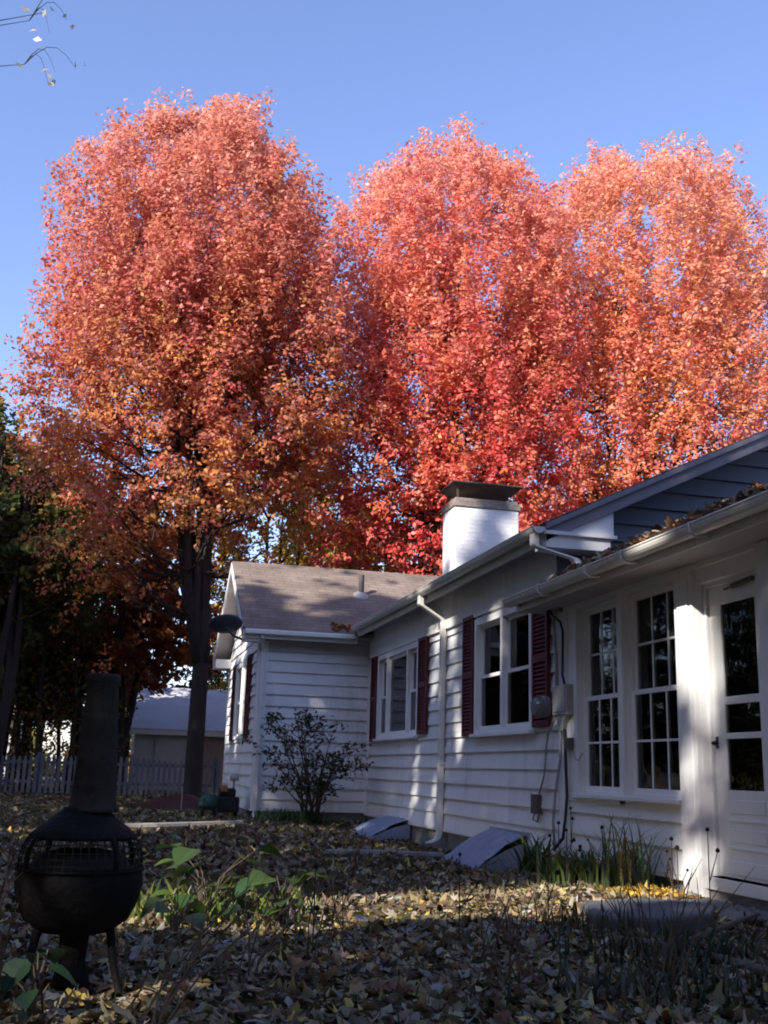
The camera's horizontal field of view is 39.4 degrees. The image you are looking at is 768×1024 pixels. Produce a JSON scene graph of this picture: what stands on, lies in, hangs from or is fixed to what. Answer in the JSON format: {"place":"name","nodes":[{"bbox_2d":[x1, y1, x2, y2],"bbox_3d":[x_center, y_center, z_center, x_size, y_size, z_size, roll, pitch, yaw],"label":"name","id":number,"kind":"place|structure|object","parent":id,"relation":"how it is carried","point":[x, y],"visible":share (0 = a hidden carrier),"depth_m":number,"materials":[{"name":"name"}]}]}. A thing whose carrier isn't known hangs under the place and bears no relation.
{"place":"outdoors","nodes":[
{"label":"outdoors","id":0,"kind":"place"},
{"bbox_2d":[3,721,22,774],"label":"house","id":1,"kind":"structure","parent":0,"point":[9,741],"depth_m":59.48,"materials":[{"name":"white glass"}]},
{"bbox_2d":[0,764,767,1023],"bbox_3d":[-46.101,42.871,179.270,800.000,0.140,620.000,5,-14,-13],"label":"ground","id":2,"kind":"structure","parent":0,"point":[251,997],"depth_m":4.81,"materials":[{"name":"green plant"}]},
{"bbox_2d":[3,587,21,783],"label":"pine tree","id":3,"kind":"object","parent":2,"relation":"on","point":[13,744],"depth_m":40.69,"materials":[{"name":"green plant"}]},
{"bbox_2d":[1,591,35,783],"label":"sapling","id":4,"kind":"object","parent":2,"relation":"on","point":[10,736],"visible":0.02,"depth_m":34.27,"materials":[{"name":"plant"}]},
{"bbox_2d":[0,794,40,995],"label":"dry twig","id":5,"kind":"object","parent":2,"relation":"on","point":[5,881],"visible":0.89,"depth_m":4.16,"materials":[{"name":"brown plant"}]},
{"bbox_2d":[0,480,40,777],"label":"sapling","id":6,"kind":"object","parent":2,"relation":"on","point":[10,730],"visible":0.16,"depth_m":30.13,"materials":[{"name":"plant"}]},
{"bbox_2d":[2,557,46,788],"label":"sapling","id":7,"kind":"object","parent":2,"relation":"on","point":[6,742],"visible":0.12,"depth_m":30.71,"materials":[{"name":"plant"}]},
{"bbox_2d":[2,561,59,790],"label":"sapling","id":8,"kind":"object","parent":2,"relation":"on","point":[19,726],"visible":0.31,"depth_m":30.44,"materials":[{"name":"plant"}]},
{"bbox_2d":[1,654,61,783],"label":"sapling","id":9,"kind":"object","parent":2,"relation":"on","point":[32,740],"visible":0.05,"depth_m":36.34,"materials":[{"name":"plant"}]},
{"bbox_2d":[0,387,66,669],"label":"oak tree","id":10,"kind":"object","parent":2,"relation":"on","point":[2,399],"visible":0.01,"depth_m":39.60,"materials":[{"name":"green plant"}]},
{"bbox_2d":[10,658,56,785],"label":"sapling","id":11,"kind":"object","parent":2,"relation":"on","point":[35,746],"visible":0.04,"depth_m":38.29,"materials":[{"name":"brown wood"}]},
{"bbox_2d":[0,948,78,1023],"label":"broadleaf plant","id":12,"kind":"object","parent":2,"relation":"on","point":[14,971],"visible":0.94,"depth_m":3.76,"materials":[{"name":"green plant"}]},
{"bbox_2d":[0,0,84,85],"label":"bare tree","id":13,"kind":"object","parent":2,"relation":"on","point":[53,81],"visible":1,"depth_m":8.66,"materials":[{"name":"grey plant"}]},
{"bbox_2d":[6,540,86,788],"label":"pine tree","id":14,"kind":"object","parent":2,"relation":"on","point":[29,685],"visible":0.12,"depth_m":33.52,"materials":[{"name":"green plant"}]},
{"bbox_2d":[8,608,89,789],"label":"sapling","id":15,"kind":"object","parent":2,"relation":"on","point":[47,700],"visible":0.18,"depth_m":32.40,"materials":[{"name":"plant"}]},
{"bbox_2d":[0,442,99,723],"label":"oak tree","id":16,"kind":"object","parent":2,"relation":"on","point":[23,673],"visible":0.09,"depth_m":32.24,"materials":[{"name":"green plant"}]},
{"bbox_2d":[8,527,95,791],"bbox_3d":[-9.576,4.065,30.608,2.786,9.090,2.849,5,-14,-13],"label":"sapling","id":17,"kind":"object","parent":2,"relation":"on","point":[38,714],"visible":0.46,"depth_m":30.21,"materials":[{"name":"plant"}]},
{"bbox_2d":[5,603,101,787],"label":"sapling","id":18,"kind":"object","parent":2,"relation":"on","point":[44,716],"visible":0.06,"depth_m":34.26,"materials":[{"name":"plant"}]},
{"bbox_2d":[0,379,129,763],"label":"oak tree","id":19,"kind":"object","parent":2,"relation":"on","point":[18,554],"visible":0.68,"depth_m":29.00,"materials":[{"name":"green plant"}]},
{"bbox_2d":[24,553,113,790],"bbox_3d":[-9.529,4.388,31.920,2.801,8.322,2.534,-6,-16,30],"label":"sapling","id":20,"kind":"object","parent":2,"relation":"on","point":[59,712],"visible":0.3,"depth_m":31.56,"materials":[{"name":"plant"}]},
{"bbox_2d":[14,562,127,787],"bbox_3d":[-10.520,5.346,36.828,4.050,8.288,3.661,5,-14,-13],"label":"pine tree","id":21,"kind":"object","parent":2,"relation":"on","point":[76,738],"depth_m":36.30,"materials":[{"name":"green plant"}]},
{"bbox_2d":[27,506,124,792],"bbox_3d":[-8.916,4.024,30.974,2.551,8.679,2.713,-7,-16,33],"label":"sapling","id":22,"kind":"object","parent":2,"relation":"on","point":[76,657],"visible":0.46,"depth_m":30.62,"materials":[{"name":"plant"}]},
{"bbox_2d":[10,670,144,998],"bbox_3d":[-1.226,1.298,4.382,0.508,1.289,0.515,5,-14,-13],"label":"chiminea","id":23,"kind":"object","parent":2,"relation":"on","point":[74,898],"visible":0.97,"depth_m":4.22,"materials":[{"name":"black metal"}]},
{"bbox_2d":[30,708,131,775],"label":"brush","id":24,"kind":"object","parent":2,"relation":"on","point":[46,753],"visible":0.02,"depth_m":70.41,"materials":[{"name":"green plant"}]},
{"bbox_2d":[55,559,135,770],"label":"sapling","id":25,"kind":"object","parent":2,"relation":"on","point":[86,672],"visible":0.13,"depth_m":33.79,"materials":[{"name":"plant"}]},
{"bbox_2d":[61,525,150,779],"bbox_3d":[-8.247,4.656,31.954,2.460,8.993,3.104,5,-14,-13],"label":"sapling","id":26,"kind":"object","parent":2,"relation":"on","point":[118,642],"visible":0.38,"depth_m":32.00,"materials":[{"name":"plant"}]},
{"bbox_2d":[0,752,219,795],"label":"picket fence","id":27,"kind":"object","parent":2,"relation":"on","point":[37,781],"visible":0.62,"depth_m":28.78,"materials":[{"name":"white wood"}]},
{"bbox_2d":[63,602,167,785],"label":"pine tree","id":28,"kind":"object","parent":2,"relation":"on","point":[126,753],"visible":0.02,"depth_m":43.55,"materials":[{"name":"green plant"}]},
{"bbox_2d":[0,785,243,818],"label":"fallen leaves","id":29,"kind":"object","parent":2,"relation":"on","point":[119,802],"visible":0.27,"depth_m":21.58,"materials":[{"name":"brown plant"}]},
{"bbox_2d":[0,783,265,829],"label":"grass","id":30,"kind":"structure","parent":2,"relation":"on","point":[118,799],"depth_m":20.24,"materials":[{"name":"plant"}]},
{"bbox_2d":[34,418,236,791],"bbox_3d":[-7.946,3.047,34.885,6.980,12.092,5.596,-2,-14,17],"label":"oak tree","id":31,"kind":"object","parent":2,"relation":"on","point":[163,633],"visible":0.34,"depth_m":33.49,"materials":[{"name":"red plant"}]},
{"bbox_2d":[134,794,199,810],"bbox_3d":[-4.350,5.913,21.901,1.500,0.315,0.900,5,-14,-13],"label":"tarp","id":32,"kind":"object","parent":2,"relation":"on","point":[189,801],"visible":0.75,"depth_m":21.62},
{"bbox_2d":[139,897,205,936],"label":"broadleaf plant","id":33,"kind":"object","parent":2,"relation":"on","point":[195,915],"visible":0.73,"depth_m":5.69,"materials":[{"name":"green plant"}]},
{"bbox_2d":[129,687,227,792],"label":"garage","id":34,"kind":"structure","parent":2,"relation":"on","point":[159,728],"depth_m":36.92,"materials":[{"name":"white paint"}]},
{"bbox_2d":[153,735,176,790],"bbox_3d":[-7.458,8.494,36.499,0.700,1.930,0.068,5,-14,-13],"label":"door","id":35,"kind":"structure","parent":34,"relation":"in","point":[165,748],"depth_m":36.54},
{"bbox_2d":[124,820,243,829],"bbox_3d":[-3.064,4.480,15.295,0.333,0.115,2.930,-10,-18,40],"label":"landscape timber","id":36,"kind":"object","parent":2,"relation":"on","point":[176,825],"visible":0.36,"depth_m":15.29,"materials":[{"name":"grey wood"}]},
{"bbox_2d":[0,86,386,797],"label":"maple tree","id":37,"kind":"object","parent":2,"relation":"on","point":[204,296],"visible":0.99,"depth_m":26.46,"materials":[{"name":"orange plant"}]},
{"bbox_2d":[159,573,228,689],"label":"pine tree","id":38,"kind":"object","parent":2,"relation":"on","point":[212,680],"visible":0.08,"depth_m":45.90,"materials":[{"name":"green plant"}]},
{"bbox_2d":[118,866,277,1023],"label":"dry twig","id":39,"kind":"object","parent":2,"relation":"on","point":[168,999],"visible":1,"depth_m":3.85,"materials":[{"name":"brown plant"}]},
{"bbox_2d":[149,843,282,915],"bbox_3d":[-0.955,2.160,6.193,0.780,0.456,0.709,5,-14,-13],"label":"broadleaf plant","id":40,"kind":"object","parent":2,"relation":"on","point":[180,854],"visible":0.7,"depth_m":6.25,"materials":[{"name":"green plant"}]},
{"bbox_2d":[198,773,239,816],"bbox_3d":[-2.902,4.977,18.825,0.740,0.778,0.928,5,-14,-13],"label":"lawn mower","id":41,"kind":"object","parent":2,"relation":"on","point":[226,799],"visible":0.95,"depth_m":18.55,"materials":[{"name":"green plastic"}]},
{"bbox_2d":[193,875,255,917],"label":"broadleaf plant","id":42,"kind":"object","parent":2,"relation":"on","point":[221,904],"visible":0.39,"depth_m":6.33,"materials":[{"name":"plant"}]},
{"bbox_2d":[129,874,322,929],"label":"grass","id":43,"kind":"structure","parent":2,"relation":"on","point":[174,890],"depth_m":6.37,"materials":[{"name":"green plant"}]},
{"bbox_2d":[0,812,536,873],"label":"fallen leaves","id":44,"kind":"object","parent":2,"relation":"on","point":[241,845],"visible":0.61,"depth_m":12.18,"materials":[{"name":"brown plant"}]},
{"bbox_2d":[220,869,333,933],"bbox_3d":[-0.576,2.190,6.045,0.676,0.350,0.428,5,-14,-13],"label":"broadleaf plant","id":45,"kind":"object","parent":2,"relation":"on","point":[260,877],"visible":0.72,"depth_m":5.98,"materials":[{"name":"green plant"}]},
{"bbox_2d":[231,852,328,979],"bbox_3d":[-0.456,1.786,4.722,0.441,0.544,0.213,5,-14,-13],"label":"dry twig","id":46,"kind":"object","parent":2,"relation":"on","point":[265,951],"visible":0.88,"depth_m":4.67,"materials":[{"name":"brown plant"}]},
{"bbox_2d":[236,807,329,824],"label":"fern plant","id":47,"kind":"object","parent":2,"relation":"on","point":[289,815],"visible":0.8,"depth_m":17.61,"materials":[{"name":"plant"}]},
{"bbox_2d":[194,413,396,693],"bbox_3d":[-2.955,2.562,33.830,6.979,12.823,5.957,-8,-17,35],"label":"birch tree","id":48,"kind":"object","parent":2,"relation":"on","point":[289,530],"visible":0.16,"depth_m":33.37,"materials":[{"name":"orange plant"}]},
{"bbox_2d":[238,707,373,824],"bbox_3d":[-1.308,4.226,17.921,2.271,1.933,1.268,3,-14,-5],"label":"shrub","id":49,"kind":"object","parent":2,"relation":"on","point":[321,785],"visible":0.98,"depth_m":17.86,"materials":[{"name":"plant"}]},
{"bbox_2d":[304,863,319,952],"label":"coneflower stalk","id":50,"kind":"object","parent":2,"relation":"on","point":[316,908],"visible":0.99,"depth_m":5.33,"materials":[{"name":"brown plant"}]},
{"bbox_2d":[291,828,371,959],"bbox_3d":[-0.255,1.858,5.200,0.374,0.646,0.190,5,-14,-13],"label":"dry twig","id":51,"kind":"object","parent":2,"relation":"on","point":[333,905],"visible":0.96,"depth_m":5.19,"materials":[{"name":"brown plant"}]},
{"bbox_2d":[272,466,417,571],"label":"birch tree","id":52,"kind":"object","parent":2,"relation":"on","point":[351,567],"visible":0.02,"depth_m":40.04,"materials":[{"name":"orange plant"}]},
{"bbox_2d":[352,815,409,840],"bbox_3d":[-0.124,4.926,16.759,0.718,0.342,1.540,5,-14,-13],"label":"window well cover","id":53,"kind":"object","parent":2,"relation":"on","point":[378,824],"depth_m":16.20,"materials":[{"name":"blue plastic"}]},
{"bbox_2d":[0,864,767,1023],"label":"fallen leaves","id":54,"kind":"object","parent":2,"relation":"on","point":[360,914],"depth_m":4.94,"materials":[{"name":"brown plant"}]},
{"bbox_2d":[0,857,767,1023],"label":"twigs","id":55,"kind":"object","parent":54,"relation":"on","point":[626,1015],"visible":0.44,"depth_m":5.07,"materials":[{"name":"brown wood"}]},
{"bbox_2d":[323,849,444,858],"bbox_3d":[0.042,3.840,11.985,0.102,0.204,1.975,-10,-18,40],"label":"landscape timber","id":56,"kind":"object","parent":2,"relation":"on","point":[438,855],"visible":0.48,"depth_m":12.00,"materials":[{"name":"grey wood"}]},
{"bbox_2d":[359,490,441,566],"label":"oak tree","id":57,"kind":"object","parent":2,"relation":"on","point":[406,511],"depth_m":40.79,"materials":[{"name":"red plant"}]},
{"bbox_2d":[279,111,606,575],"bbox_3d":[1.762,-1.770,30.363,8.881,19.886,9.018,0,-14,5],"label":"maple tree","id":58,"kind":"object","parent":2,"relation":"on","point":[459,357],"visible":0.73,"depth_m":28.76,"materials":[{"name":"red plant"}]},
{"bbox_2d":[437,852,479,937],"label":"coneflower stalk","id":59,"kind":"object","parent":2,"relation":"on","point":[459,873],"visible":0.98,"depth_m":5.83,"materials":[{"name":"brown plant"}]},
{"bbox_2d":[441,826,530,872],"bbox_3d":[1.102,3.797,12.072,0.679,0.442,1.291,5,-14,-13],"label":"window well cover","id":60,"kind":"object","parent":2,"relation":"on","point":[479,849],"depth_m":11.76,"materials":[{"name":"grey plastic"}]},
{"bbox_2d":[208,429,767,910],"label":"house","id":61,"kind":"structure","parent":2,"relation":"on","point":[464,695],"depth_m":11.70,"materials":[{"name":"white paint"}]},
{"bbox_2d":[232,659,246,739],"bbox_3d":[-2.787,3.731,21.235,0.140,1.500,1.880,5,-14,-13],"label":"window","id":62,"kind":"structure","parent":61,"relation":"in","point":[240,685],"depth_m":21.57,"materials":[{"name":"white paint"}]},
{"bbox_2d":[330,620,357,631],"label":"fallen leaves","id":63,"kind":"object","parent":61,"relation":"on","point":[338,626],"visible":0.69,"depth_m":19.43,"materials":[{"name":"orange plant"}]},
{"bbox_2d":[372,641,418,740],"bbox_3d":[0.249,2.969,17.482,0.220,1.465,2.680,5,-14,-13],"label":"window","id":64,"kind":"structure","parent":61,"relation":"in","point":[396,711],"depth_m":17.57,"materials":[{"name":"white paint"}]},
{"bbox_2d":[469,606,534,737],"bbox_3d":[1.449,1.910,12.797,0.220,1.495,2.040,5,-14,-13],"label":"window","id":65,"kind":"structure","parent":61,"relation":"in","point":[502,638],"depth_m":12.82,"materials":[{"name":"white paint"}]},
{"bbox_2d":[583,598,619,794],"bbox_3d":[2.150,1.774,10.294,0.090,1.818,0.906,5,-14,-13],"label":"window","id":66,"kind":"structure","parent":61,"relation":"in","point":[602,776],"depth_m":10.42,"materials":[{"name":"white paint"}]},
{"bbox_2d":[517,480,767,605],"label":"fallen leaves","id":67,"kind":"object","parent":61,"relation":"on","point":[753,489],"visible":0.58,"depth_m":8.40,"materials":[{"name":"brown plant"}]},
{"bbox_2d":[628,580,680,798],"bbox_3d":[2.406,1.541,9.297,0.090,1.818,0.996,5,-14,-13],"label":"window","id":68,"kind":"structure","parent":61,"relation":"in","point":[653,683],"depth_m":9.40,"materials":[{"name":"white paint"}]},
{"bbox_2d":[708,575,767,883],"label":"door","id":69,"kind":"structure","parent":61,"relation":"in","point":[741,777],"depth_m":8.09,"materials":[{"name":"white paint"}]},
{"bbox_2d":[467,882,543,988],"bbox_3d":[0.510,1.811,4.560,0.311,0.465,0.375,-1,-14,13],"label":"dry twig","id":70,"kind":"object","parent":2,"relation":"on","point":[493,953],"visible":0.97,"depth_m":4.57,"materials":[{"name":"brown plant"}]},
{"bbox_2d":[498,831,565,872],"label":"iris plant","id":71,"kind":"object","parent":2,"relation":"on","point":[526,860],"visible":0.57,"depth_m":10.44,"materials":[{"name":"green plant"}]},
{"bbox_2d":[545,851,559,924],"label":"coneflower stalk","id":72,"kind":"object","parent":2,"relation":"on","point":[547,855],"visible":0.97,"depth_m":6.16,"materials":[{"name":"brown plant"}]},
{"bbox_2d":[548,821,575,856],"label":"coneflower stalk","id":73,"kind":"object","parent":2,"relation":"on","point":[558,823],"visible":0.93,"depth_m":9.15,"materials":[{"name":"brown plant"}]},
{"bbox_2d":[455,897,680,942],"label":"weeds","id":74,"kind":"object","parent":2,"relation":"on","point":[576,922],"visible":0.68,"depth_m":6.16,"materials":[{"name":"plant"}]},
{"bbox_2d":[492,844,644,886],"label":"lily plant","id":75,"kind":"object","parent":2,"relation":"on","point":[579,868],"visible":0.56,"depth_m":8.92,"materials":[{"name":"green plant"}]},
{"bbox_2d":[569,806,573,869],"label":"coneflower stalk","id":76,"kind":"object","parent":2,"relation":"on","point":[572,817],"visible":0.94,"depth_m":9.48,"materials":[{"name":"brown plant"}]},
{"bbox_2d":[565,828,581,884],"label":"coneflower stalk","id":77,"kind":"object","parent":2,"relation":"on","point":[579,846],"visible":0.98,"depth_m":8.81,"materials":[{"name":"brown plant"}]},
{"bbox_2d":[417,943,767,1022],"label":"weeds","id":78,"kind":"object","parent":2,"relation":"on","point":[607,982],"visible":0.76,"depth_m":4.48,"materials":[{"name":"plant"}]},
{"bbox_2d":[587,825,603,884],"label":"coneflower stalk","id":79,"kind":"object","parent":2,"relation":"on","point":[602,827],"visible":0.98,"depth_m":8.62,"materials":[{"name":"plant"}]},
{"bbox_2d":[440,130,767,529],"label":"maple tree","id":80,"kind":"object","parent":2,"relation":"on","point":[708,262],"visible":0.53,"depth_m":30.18,"materials":[{"name":"orange plant"}]},
{"bbox_2d":[565,811,681,888],"bbox_3d":[1.987,2.750,8.678,1.208,0.634,1.144,5,-14,-13],"label":"lily plant","id":81,"kind":"object","parent":2,"relation":"on","point":[625,857],"visible":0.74,"depth_m":8.70,"materials":[{"name":"green plant"}]},
{"bbox_2d":[598,833,658,935],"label":"dry twig","id":82,"kind":"object","parent":2,"relation":"on","point":[626,877],"visible":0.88,"depth_m":6.23,"materials":[{"name":"brown plant"}]},
{"bbox_2d":[597,881,691,898],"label":"fallen leaves","id":83,"kind":"object","parent":2,"relation":"on","point":[657,890],"visible":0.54,"depth_m":8.20,"materials":[{"name":"yellow plant"}]},
{"bbox_2d":[582,898,715,937],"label":"stone slab","id":84,"kind":"structure","parent":2,"relation":"on","point":[594,907],"depth_m":6.49,"materials":[{"name":"stone"}]},
{"bbox_2d":[547,912,767,972],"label":"weeds","id":85,"kind":"object","parent":2,"relation":"on","point":[722,943],"visible":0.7,"depth_m":5.33,"materials":[{"name":"plant"}]},
{"bbox_2d":[665,837,673,899],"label":"coneflower stalk","id":86,"kind":"object","parent":2,"relation":"on","point":[666,851],"visible":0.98,"depth_m":7.26,"materials":[{"name":"brown plant"}]},
{"bbox_2d":[593,851,753,1004],"bbox_3d":[1.191,1.748,4.503,0.670,0.611,0.321,5,-14,-13],"label":"dry twig","id":87,"kind":"object","parent":2,"relation":"on","point":[673,982],"visible":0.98,"depth_m":4.46,"materials":[{"name":"brown plant"}]},
{"bbox_2d":[663,845,688,900],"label":"coneflower stalk","id":88,"kind":"object","parent":2,"relation":"on","point":[676,848],"visible":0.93,"depth_m":7.45,"materials":[{"name":"brown plant"}]},
{"bbox_2d":[705,827,719,904],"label":"coneflower stalk","id":89,"kind":"object","parent":2,"relation":"on","point":[707,829],"visible":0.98,"depth_m":6.96,"materials":[{"name":"brown plant"}]},
{"bbox_2d":[680,898,767,926],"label":"door step","id":90,"kind":"object","parent":2,"relation":"on","point":[729,910],"depth_m":7.11,"materials":[{"name":"concrete"}]},
{"bbox_2d":[0,0,767,760],"label":"sky","id":91,"kind":"structure","parent":0,"point":[353,80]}
]}

